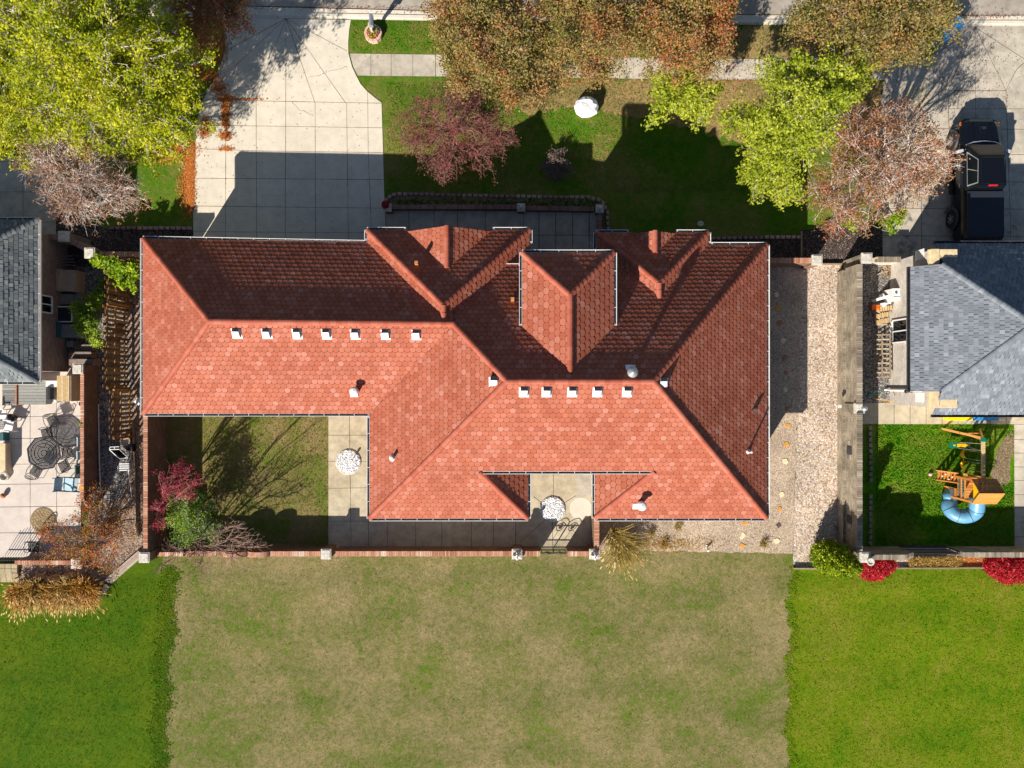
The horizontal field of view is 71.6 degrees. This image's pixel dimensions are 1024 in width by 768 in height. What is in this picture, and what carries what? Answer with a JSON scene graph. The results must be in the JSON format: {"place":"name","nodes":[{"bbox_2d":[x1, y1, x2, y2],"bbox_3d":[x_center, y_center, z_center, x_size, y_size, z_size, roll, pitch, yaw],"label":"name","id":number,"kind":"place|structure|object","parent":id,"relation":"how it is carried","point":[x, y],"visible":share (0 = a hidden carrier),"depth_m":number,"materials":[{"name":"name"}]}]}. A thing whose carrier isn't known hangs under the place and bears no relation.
{"place":"outdoors","nodes":[
{"label":"outdoors","id":0,"kind":"place"},
{"bbox_2d":[0,157,55,234],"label":"driveway","id":1,"kind":"structure","parent":0,"point":[17,197],"depth_m":34.99,"materials":[{"name":"grey concrete"}]},
{"bbox_2d":[10,571,57,621],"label":"ornamental grass","id":2,"kind":"object","parent":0,"point":[32,590],"depth_m":34.43,"materials":[{"name":"plant"}]},
{"bbox_2d":[0,368,80,556],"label":"patio","id":3,"kind":"structure","parent":0,"point":[23,500],"depth_m":34.98,"materials":[{"name":"concrete"}]},
{"bbox_2d":[0,443,11,470],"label":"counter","id":4,"kind":"object","parent":3,"relation":"on","point":[5,456],"visible":1,"depth_m":34.50,"materials":[{"name":"beige stone"}]},
{"bbox_2d":[2,384,14,404],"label":"wooden deck","id":5,"kind":"structure","parent":3,"relation":"on","point":[8,394],"depth_m":34.58,"materials":[{"name":"grey wood"}]},
{"bbox_2d":[17,380,50,404],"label":"wooden deck","id":6,"kind":"structure","parent":3,"relation":"on","point":[31,394],"depth_m":34.54,"materials":[{"name":"grey wood"}]},
{"bbox_2d":[30,507,55,532],"bbox_3d":[-23.084,6.700,34.972,1.260,0.023,1.260,0,90,0],"label":"cobble circle","id":7,"kind":"object","parent":3,"relation":"on","point":[39,516],"visible":0.88,"depth_m":34.96,"materials":[{"name":"beige stone"}]},
{"bbox_2d":[27,436,60,469],"bbox_3d":[-22.583,3.333,34.625,1.575,0.734,1.575,-8,90,0],"label":"patio table","id":8,"kind":"object","parent":3,"relation":"on","point":[58,445],"visible":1,"depth_m":34.27,"materials":[{"name":"black metal"}]},
{"bbox_2d":[52,475,79,491],"bbox_3d":[-21.669,4.868,34.586,1.158,0.794,0.814,0,90,0],"label":"lounge chair","id":9,"kind":"object","parent":3,"relation":"on","point":[70,484],"visible":0.87,"depth_m":34.55,"materials":[{"name":"fabric"}]},
{"bbox_2d":[57,376,80,400],"bbox_3d":[-21.523,0.216,34.555,0.654,0.890,1.232,0,90,0],"label":"cabinet","id":10,"kind":"object","parent":3,"relation":"on","point":[68,388],"visible":0.98,"depth_m":34.11,"materials":[{"name":"brown wood"}]},
{"bbox_2d":[32,579,75,621],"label":"ornamental grass","id":11,"kind":"object","parent":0,"point":[47,599],"depth_m":34.46,"materials":[{"name":"plant"}]},
{"bbox_2d":[48,572,93,618],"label":"ornamental grass","id":12,"kind":"object","parent":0,"point":[62,595],"depth_m":34.42,"materials":[{"name":"plant"}]},
{"bbox_2d":[0,556,171,767],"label":"side lawn","id":13,"kind":"structure","parent":0,"point":[136,571],"depth_m":35.00,"materials":[{"name":"green plant"}]},
{"bbox_2d":[0,563,18,581],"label":"paver steps","id":14,"kind":"structure","parent":13,"relation":"on","point":[9,571],"depth_m":34.90,"materials":[{"name":"beige stone"}]},
{"bbox_2d":[16,556,130,594],"bbox_3d":[-21.415,9.637,34.986,6.044,0.001,2.325,0,90,0],"label":"shrub bed","id":15,"kind":"object","parent":13,"relation":"on","point":[31,571],"visible":0.43,"depth_m":34.99,"materials":[{"name":"brown soil"}]},
{"bbox_2d":[0,578,40,624],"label":"ornamental grass","id":16,"kind":"object","parent":15,"relation":"on","point":[11,596],"depth_m":34.45,"materials":[{"name":"plant"}]},
{"bbox_2d":[15,553,94,568],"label":"brick wall","id":17,"kind":"structure","parent":15,"relation":"on","point":[26,560],"depth_m":33.99,"materials":[{"name":"brick"}]},
{"bbox_2d":[105,550,140,583],"bbox_3d":[-19.037,9.013,34.960,2.167,0.280,0.356,-41,90,0],"label":"timber edging","id":18,"kind":"object","parent":13,"relation":"on","point":[125,566],"visible":0.83,"depth_m":34.87,"materials":[{"name":"beige wood"}]},
{"bbox_2d":[142,565,183,767],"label":"grass","id":19,"kind":"structure","parent":13,"relation":"on","point":[162,654],"depth_m":34.97,"materials":[{"name":"green plant"}]},
{"bbox_2d":[63,569,111,621],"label":"ornamental grass","id":20,"kind":"object","parent":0,"point":[89,592],"depth_m":34.45,"materials":[{"name":"plant"}]},
{"bbox_2d":[68,267,133,548],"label":"side yard gravel","id":21,"kind":"structure","parent":0,"point":[114,477],"depth_m":34.99,"materials":[{"name":"grey gravel"}]},
{"bbox_2d":[58,306,76,323],"bbox_3d":[-21.568,-3.364,34.605,0.780,0.790,0.780,0,90,0],"label":"air conditioner","id":22,"kind":"object","parent":21,"relation":"on","point":[64,316],"visible":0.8,"depth_m":34.23,"materials":[{"name":"white metal"}]},
{"bbox_2d":[56,269,85,293],"bbox_3d":[-21.771,-5.004,34.550,1.505,0.900,1.100,4,90,0],"label":"covered furniture","id":23,"kind":"object","parent":21,"relation":"on","point":[70,281],"visible":0.75,"depth_m":34.24,"materials":[{"name":"brown fabric"}]},
{"bbox_2d":[56,322,87,337],"bbox_3d":[-21.623,-2.606,34.525,1.567,0.950,0.756,0,90,0],"label":"wheeled bin","id":24,"kind":"object","parent":21,"relation":"on","point":[64,330],"visible":0.35,"depth_m":34.30,"materials":[{"name":"plastic"}]},
{"bbox_2d":[60,293,86,315],"bbox_3d":[-21.534,-3.806,34.700,1.220,0.600,1.200,0,90,0],"label":"storage bench","id":25,"kind":"object","parent":21,"relation":"on","point":[65,299],"visible":0.43,"depth_m":34.40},
{"bbox_2d":[29,480,138,577],"bbox_3d":[-20.133,7.206,33.507,4.394,3.090,5.107,28,90,0],"label":"autumn bush","id":26,"kind":"object","parent":21,"relation":"on","point":[92,521],"visible":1,"depth_m":33.16,"materials":[{"name":"brown plant"}]},
{"bbox_2d":[65,297,104,349],"bbox_3d":[-20.116,-2.803,34.042,1.450,2.026,2.551,-24,90,0],"label":"shrub","id":27,"kind":"object","parent":21,"relation":"on","point":[87,320],"visible":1,"depth_m":33.46,"materials":[{"name":"green plant"}]},
{"bbox_2d":[72,364,98,507],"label":"brick wall","id":28,"kind":"structure","parent":21,"relation":"on","point":[89,426],"depth_m":34.20,"materials":[{"name":"brick"}]},
{"bbox_2d":[83,277,111,313],"bbox_3d":[-19.867,-4.245,34.182,0.968,1.741,1.818,16,90,0],"label":"shrub","id":29,"kind":"object","parent":21,"relation":"on","point":[94,299],"visible":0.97,"depth_m":33.86,"materials":[{"name":"green plant"}]},
{"bbox_2d":[102,303,130,388],"bbox_3d":[-18.887,-1.760,33.975,0.206,2.079,4.010,0,90,0],"label":"wooden fence","id":30,"kind":"object","parent":21,"relation":"on","point":[114,346],"visible":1,"depth_m":33.86,"materials":[{"name":"brown wood"}]},
{"bbox_2d":[95,269,143,556],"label":"side yard gravel","id":31,"kind":"structure","parent":0,"point":[133,545],"depth_m":34.99,"materials":[{"name":"gravel"}]},
{"bbox_2d":[104,258,131,307],"bbox_3d":[-18.829,-4.825,34.000,0.206,2.026,2.140,0,90,0],"label":"wooden fence","id":32,"kind":"object","parent":31,"relation":"on","point":[110,281],"visible":0.58,"depth_m":33.71,"materials":[{"name":"brown wood"}]},
{"bbox_2d":[88,252,139,294],"bbox_3d":[-18.643,-5.242,33.834,2.572,2.438,1.720,11,90,0],"label":"ivy","id":33,"kind":"object","parent":32,"relation":"attached to","point":[125,275],"visible":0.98,"depth_m":33.04,"materials":[{"name":"green plant"}]},
{"bbox_2d":[109,389,134,439],"bbox_3d":[-18.647,1.415,34.025,0.206,1.975,2.360,0,90,0],"label":"pergola","id":34,"kind":"object","parent":31,"relation":"on","point":[129,404],"visible":1,"depth_m":33.90,"materials":[{"name":"brown wood"}]},
{"bbox_2d":[132,421,138,535],"bbox_3d":[-18.518,4.654,34.910,0.115,0.180,5.642,-2,90,0],"label":"timber edging","id":35,"kind":"object","parent":31,"relation":"on","point":[135,479],"visible":1,"depth_m":34.85,"materials":[{"name":"brown wood"}]},
{"bbox_2d":[167,416,327,545],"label":"courtyard lawn","id":36,"kind":"structure","parent":0,"point":[277,444],"depth_m":35.00,"materials":[{"name":"green plant"}]},
{"bbox_2d":[139,416,192,562],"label":"brick wall","id":37,"kind":"structure","parent":36,"relation":"on","point":[155,443],"depth_m":33.67,"materials":[{"name":"brick"}]},
{"bbox_2d":[148,457,205,532],"bbox_3d":[-15.725,5.036,33.289,2.132,3.535,3.791,34,90,0],"label":"leafy shrub","id":38,"kind":"object","parent":36,"relation":"on","point":[179,471],"visible":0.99,"depth_m":32.59,"materials":[{"name":"red plant"}]},
{"bbox_2d":[153,479,225,552],"bbox_3d":[-15.142,6.437,33.719,3.562,2.668,3.230,31,90,0],"label":"shrub","id":39,"kind":"object","parent":36,"relation":"on","point":[189,519],"visible":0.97,"depth_m":33.32,"materials":[{"name":"green plant"}]},
{"bbox_2d":[149,516,272,582],"bbox_3d":[-14.303,7.952,33.621,6.051,2.875,2.806,-18,90,0],"label":"bare bush","id":40,"kind":"object","parent":36,"relation":"on","point":[203,553],"visible":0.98,"depth_m":33.46,"materials":[{"name":"brown plant"}]},
{"bbox_2d":[193,18,384,239],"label":"driveway","id":41,"kind":"structure","parent":0,"point":[320,190],"depth_m":34.98,"materials":[{"name":"concrete"}]},
{"bbox_2d":[0,4,796,558],"bbox_3d":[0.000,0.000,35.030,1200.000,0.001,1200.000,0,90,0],"label":"ground","id":42,"kind":"structure","parent":0,"point":[250,6],"depth_m":35.03,"materials":[{"name":"grey concrete"}]},
{"bbox_2d":[328,416,591,547],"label":"back patio","id":43,"kind":"structure","parent":0,"point":[350,523],"depth_m":34.98,"materials":[{"name":"beige concrete"}]},
{"bbox_2d":[336,449,360,474],"bbox_3d":[-8.054,3.836,34.937,1.249,0.086,1.249,0,90,0],"label":"rock ring","id":44,"kind":"object","parent":43,"relation":"on","point":[345,465],"visible":1,"depth_m":34.92,"materials":[{"name":"stone"}]},
{"bbox_2d":[540,496,565,521],"bbox_3d":[1.997,6.162,34.937,1.275,0.085,1.275,0,90,0],"label":"rock ring","id":45,"kind":"object","parent":43,"relation":"on","point":[552,509],"visible":1,"depth_m":34.92,"materials":[{"name":"stone"}]},
{"bbox_2d":[570,497,590,519],"bbox_3d":[3.390,6.136,34.975,1.104,0.001,1.098,0,90,0],"label":"pale round mark","id":46,"kind":"object","parent":43,"relation":"on","point":[580,508],"visible":0.97,"depth_m":34.98,"materials":[{"name":"concrete"}]},
{"bbox_2d":[566,498,599,558],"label":"brick wall","id":47,"kind":"structure","parent":43,"relation":"on","point":[593,546],"depth_m":33.96,"materials":[{"name":"brick"}]},
{"bbox_2d":[577,474,591,495],"bbox_3d":[3.580,4.887,34.974,0.775,0.004,1.209,0,90,0],"label":"hatch pad","id":48,"kind":"object","parent":43,"relation":"on","point":[584,484],"visible":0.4,"depth_m":34.97,"materials":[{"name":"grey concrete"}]},
{"bbox_2d":[161,542,793,767],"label":"back lawn","id":49,"kind":"structure","parent":0,"point":[223,746],"depth_m":34.99,"materials":[{"name":"green plant"}]},
{"bbox_2d":[186,544,539,558],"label":"brick wall","id":50,"kind":"structure","parent":49,"relation":"on","point":[328,551],"depth_m":34.02,"materials":[{"name":"brick"}]},
{"bbox_2d":[781,565,801,767],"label":"grass","id":51,"kind":"structure","parent":49,"relation":"on","point":[788,726],"depth_m":34.97,"materials":[{"name":"green plant"}]},
{"bbox_2d":[385,211,596,249],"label":"entry walk","id":52,"kind":"structure","parent":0,"point":[562,231],"depth_m":34.98,"materials":[{"name":"grey concrete"}]},
{"bbox_2d":[383,203,603,229],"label":"brick wall","id":53,"kind":"structure","parent":52,"relation":"on","point":[391,208],"depth_m":34.60,"materials":[{"name":"brick"}]},
{"bbox_2d":[0,11,985,269],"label":"front lawn","id":54,"kind":"structure","parent":0,"point":[642,205],"depth_m":35.00,"materials":[{"name":"green plant"}]},
{"bbox_2d":[0,217,67,383],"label":"brick house","id":55,"kind":"structure","parent":54,"relation":"on","point":[32,347],"depth_m":31.88,"materials":[{"name":"grey brick"}]},
{"bbox_2d":[8,116,155,236],"bbox_3d":[-18.917,-9.006,31.625,6.092,6.874,5.299,0,90,0],"label":"bare tree","id":56,"kind":"object","parent":54,"relation":"on","point":[70,199],"visible":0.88,"depth_m":30.47,"materials":[{"name":"brown plant"}]},
{"bbox_2d":[0,0,220,181],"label":"yellow tree","id":57,"kind":"object","parent":54,"relation":"on","point":[62,56],"visible":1,"depth_m":27.94,"materials":[{"name":"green plant"}]},
{"bbox_2d":[161,0,262,64],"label":"autumn tree","id":58,"kind":"object","parent":54,"relation":"on","point":[206,10],"visible":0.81,"depth_m":30.88,"materials":[{"name":"brown plant"}]},
{"bbox_2d":[153,32,276,223],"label":"fallen leaves","id":59,"kind":"object","parent":54,"relation":"on","point":[189,175],"visible":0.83,"depth_m":34.95,"materials":[{"name":"orange plant"}]},
{"bbox_2d":[364,24,381,43],"bbox_3d":[-6.808,-17.171,34.800,0.876,0.400,0.883,0,90,0],"label":"planter ring","id":60,"kind":"object","parent":54,"relation":"on","point":[374,37],"visible":0.88,"depth_m":34.73,"materials":[{"name":"pink stone"}]},
{"bbox_2d":[388,76,518,191],"bbox_3d":[-2.613,-11.687,32.653,6.129,4.795,5.353,0,90,0],"label":"bare tree","id":61,"kind":"object","parent":54,"relation":"on","point":[454,128],"visible":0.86,"depth_m":32.11,"materials":[{"name":"red plant"}]},
{"bbox_2d":[140,225,769,520],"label":"brick house","id":62,"kind":"structure","parent":54,"relation":"on","point":[476,375],"depth_m":30.27,"materials":[{"name":"red tile"}]},
{"bbox_2d":[56,211,881,266],"bbox_3d":[-2.174,-7.160,34.991,40.846,0.001,2.759,0,90,0],"label":"fence","id":63,"kind":"object","parent":54,"relation":"on","point":[813,243],"visible":0.57,"depth_m":34.99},
{"bbox_2d":[49,231,101,250],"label":"brick wall","id":64,"kind":"structure","parent":63,"relation":"on","point":[68,238],"depth_m":33.53,"materials":[{"name":"brick"}]},
{"bbox_2d":[84,248,139,262],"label":"brick wall","id":65,"kind":"structure","parent":63,"relation":"on","point":[122,256],"depth_m":33.49,"materials":[{"name":"brick"}]},
{"bbox_2d":[415,0,550,112],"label":"autumn tree","id":66,"kind":"object","parent":54,"relation":"on","point":[470,28],"visible":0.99,"depth_m":28.51,"materials":[{"name":"brown plant"}]},
{"bbox_2d":[390,196,604,229],"bbox_3d":[-0.639,-8.883,34.991,10.737,0.001,1.732,8,90,0],"label":"planting bed","id":67,"kind":"object","parent":54,"relation":"on","point":[393,200],"visible":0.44,"depth_m":34.99,"materials":[{"name":"soil"}]},
{"bbox_2d":[10,4,1023,25],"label":"kerb","id":68,"kind":"structure","parent":54,"relation":"on","point":[337,11],"depth_m":34.98,"materials":[{"name":"concrete"}]},
{"bbox_2d":[8,7,1023,23],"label":"kerb roll","id":69,"kind":"object","parent":68,"relation":"on","point":[536,18],"visible":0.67,"depth_m":34.95,"materials":[{"name":"concrete"}]},
{"bbox_2d":[538,146,576,182],"bbox_3d":[2.095,-10.697,34.585,1.755,1.108,1.767,-18,90,0],"label":"twiggy shrub","id":70,"kind":"object","parent":54,"relation":"on","point":[558,165],"visible":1,"depth_m":34.35,"materials":[{"name":"brown plant"}]},
{"bbox_2d":[516,0,659,102],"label":"autumn tree","id":71,"kind":"object","parent":54,"relation":"on","point":[576,31],"visible":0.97,"depth_m":28.35,"materials":[{"name":"brown plant"}]},
{"bbox_2d":[610,0,746,95],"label":"autumn tree","id":72,"kind":"object","parent":54,"relation":"on","point":[693,32],"visible":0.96,"depth_m":28.66,"materials":[{"name":"brown plant"}]},
{"bbox_2d":[714,41,884,211],"bbox_3d":[11.801,-11.591,31.218,5.540,7.670,7.203,26,90,0],"label":"yellow tree","id":73,"kind":"object","parent":54,"relation":"on","point":[781,136],"visible":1,"depth_m":29.15,"materials":[{"name":"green plant"}]},
{"bbox_2d":[862,265,889,402],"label":"side gravel","id":74,"kind":"structure","parent":54,"relation":"on","point":[874,285],"depth_m":34.99,"materials":[{"name":"grey gravel"}]},
{"bbox_2d":[874,334,890,377],"bbox_3d":[18.063,-1.362,34.675,0.612,0.479,2.154,0,90,0],"label":"ladder","id":75,"kind":"object","parent":74,"relation":"on","point":[882,353],"visible":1,"depth_m":34.63,"materials":[{"name":"brown wood"}]},
{"bbox_2d":[872,288,899,301],"bbox_3d":[18.170,-4.299,34.489,0.996,0.948,0.563,0,90,0],"label":"utility box","id":76,"kind":"object","parent":74,"relation":"on","point":[892,294],"visible":1,"depth_m":34.25,"materials":[{"name":"white metal"}]},
{"bbox_2d":[846,206,907,235],"bbox_3d":[17.267,-7.705,34.000,2.856,2.101,1.312,0,90,0],"label":"young tree","id":77,"kind":"object","parent":54,"relation":"on","point":[890,228],"visible":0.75,"depth_m":33.49,"materials":[{"name":"green plant"}]},
{"bbox_2d":[799,94,969,244],"bbox_3d":[16.012,-9.215,31.728,6.295,6.665,6.796,30,90,0],"label":"autumn tree","id":78,"kind":"object","parent":54,"relation":"on","point":[878,163],"visible":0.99,"depth_m":30.31,"materials":[{"name":"brown plant"}]},
{"bbox_2d":[884,241,1023,416],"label":"brick house","id":79,"kind":"structure","parent":54,"relation":"on","point":[957,327],"depth_m":31.37,"materials":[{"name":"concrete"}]},
{"bbox_2d":[891,318,905,343],"bbox_3d":[18.567,-2.540,34.020,0.070,1.400,1.150,0,90,0],"label":"window","id":80,"kind":"structure","parent":79,"relation":"in","point":[898,326],"depth_m":34.16,"materials":[{"name":"white metal"}]},
{"bbox_2d":[145,0,1023,15],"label":"street","id":81,"kind":"structure","parent":0,"point":[1013,7],"depth_m":34.99,"materials":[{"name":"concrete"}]},
{"bbox_2d":[350,53,884,79],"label":"sidewalk","id":82,"kind":"structure","parent":0,"point":[402,65],"depth_m":34.98,"materials":[{"name":"grey concrete"}]},
{"bbox_2d":[602,532,749,556],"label":"dry grass","id":83,"kind":"structure","parent":0,"point":[644,539],"depth_m":34.95,"materials":[{"name":"plant"}]},
{"bbox_2d":[599,267,802,553],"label":"decomposed gravel","id":84,"kind":"structure","parent":0,"point":[786,283],"depth_m":34.99,"materials":[{"name":"beige gravel"}]},
{"bbox_2d":[599,521,653,581],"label":"ornamental grass","id":85,"kind":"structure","parent":84,"relation":"on","point":[624,551],"depth_m":34.31,"materials":[{"name":"beige plant"}]},
{"bbox_2d":[770,255,821,268],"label":"brick wall","id":86,"kind":"structure","parent":84,"relation":"on","point":[812,261],"depth_m":33.74,"materials":[{"name":"brick"}]},
{"bbox_2d":[516,24,901,151],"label":"front lawn","id":87,"kind":"structure","parent":0,"point":[746,33],"depth_m":35.00,"materials":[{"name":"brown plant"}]},
{"bbox_2d":[574,97,598,117],"bbox_3d":[3.637,-13.534,34.724,1.219,0.980,0.967,0,90,0],"label":"boulder","id":88,"kind":"object","parent":87,"relation":"on","point":[585,107],"visible":1,"depth_m":34.39,"materials":[{"name":"white stone"}]},
{"bbox_2d":[640,57,726,133],"bbox_3d":[7.556,-12.759,32.621,3.966,4.865,2.962,0,90,0],"label":"young tree","id":89,"kind":"object","parent":87,"relation":"on","point":[688,101],"visible":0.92,"depth_m":31.05,"materials":[{"name":"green plant"}]},
{"bbox_2d":[777,0,973,75],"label":"autumn tree","id":90,"kind":"object","parent":87,"relation":"on","point":[875,26],"visible":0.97,"depth_m":28.37,"materials":[{"name":"brown plant"}]},
{"bbox_2d":[789,569,1023,767],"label":"side lawn","id":91,"kind":"structure","parent":0,"point":[835,708],"depth_m":35.00,"materials":[{"name":"green plant"}]},
{"bbox_2d":[793,265,1019,566],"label":"gravel path","id":92,"kind":"structure","parent":0,"point":[815,510],"depth_m":34.99,"materials":[{"name":"beige gravel"}]},
{"bbox_2d":[807,537,862,578],"bbox_3d":[15.239,8.317,33.194,1.820,3.674,1.874,0,90,0],"label":"arborvitae","id":93,"kind":"object","parent":92,"relation":"on","point":[830,557],"visible":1,"depth_m":33.07,"materials":[{"name":"green plant"}]},
{"bbox_2d":[837,253,912,562],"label":"brick wall","id":94,"kind":"structure","parent":92,"relation":"on","point":[850,412],"depth_m":33.89,"materials":[{"name":"brick"}]},
{"bbox_2d":[857,560,897,581],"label":"crimson bush","id":95,"kind":"object","parent":92,"relation":"on","point":[882,569],"visible":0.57,"depth_m":34.19,"materials":[{"name":"red plant"}]},
{"bbox_2d":[898,545,959,555],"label":"gate","id":96,"kind":"structure","parent":92,"relation":"on","point":[930,550],"depth_m":34.94,"materials":[{"name":"metal"}]},
{"bbox_2d":[907,556,962,569],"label":"dry grass","id":97,"kind":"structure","parent":92,"relation":"on","point":[925,562],"depth_m":34.87,"materials":[{"name":"plant"}]},
{"bbox_2d":[947,546,1023,557],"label":"brick wall","id":98,"kind":"structure","parent":92,"relation":"on","point":[992,551],"depth_m":33.89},
{"bbox_2d":[982,557,1023,586],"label":"crimson bush","id":99,"kind":"object","parent":92,"relation":"on","point":[1007,570],"visible":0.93,"depth_m":34.27,"materials":[{"name":"red plant"}]},
{"bbox_2d":[862,424,1014,545],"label":"play lawn","id":100,"kind":"structure","parent":0,"point":[869,488],"depth_m":35.00,"materials":[{"name":"green plant"}]},
{"bbox_2d":[936,428,1004,523],"bbox_3d":[21.825,4.358,33.582,1.922,2.874,4.714,8,90,0],"label":"play set","id":101,"kind":"object","parent":100,"relation":"on","point":[983,493],"visible":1,"depth_m":33.82,"materials":[{"name":"brown wood"}]},
{"bbox_2d":[990,431,1013,485],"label":"worn dirt","id":102,"kind":"structure","parent":100,"relation":"on","point":[1000,471],"depth_m":34.99,"materials":[{"name":"soil"}]},
{"bbox_2d":[862,403,1023,423],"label":"path","id":103,"kind":"structure","parent":0,"point":[881,413],"depth_m":34.98,"materials":[{"name":"beige concrete"}]},
{"bbox_2d":[881,26,1023,258],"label":"driveway","id":104,"kind":"structure","parent":0,"point":[930,225],"depth_m":34.98,"materials":[{"name":"grey concrete"}]},
{"bbox_2d":[243,4,1018,120],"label":"fallen leaves","id":105,"kind":"object","parent":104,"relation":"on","point":[754,60],"visible":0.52,"depth_m":34.96,"materials":[{"name":"brown plant"}]},
{"bbox_2d":[904,83,928,108],"bbox_3d":[19.904,-14.189,34.971,1.262,0.001,1.262,0,90,0],"label":"round inlay","id":106,"kind":"object","parent":104,"relation":"on","point":[913,91],"visible":0.86,"depth_m":34.97,"materials":[{"name":"beige concrete"}]},
{"bbox_2d":[946,119,1010,240],"bbox_3d":[22.420,-9.730,34.047,2.502,1.905,6.120,0,90,0],"label":"pickup truck","id":107,"kind":"object","parent":104,"relation":"on","point":[976,192],"visible":0.97,"depth_m":33.60,"materials":[{"name":"black paint"}]},
{"bbox_2d":[1014,423,1023,545],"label":"path","id":108,"kind":"structure","parent":0,"point":[1019,476],"depth_m":34.98,"materials":[{"name":"grey concrete"}]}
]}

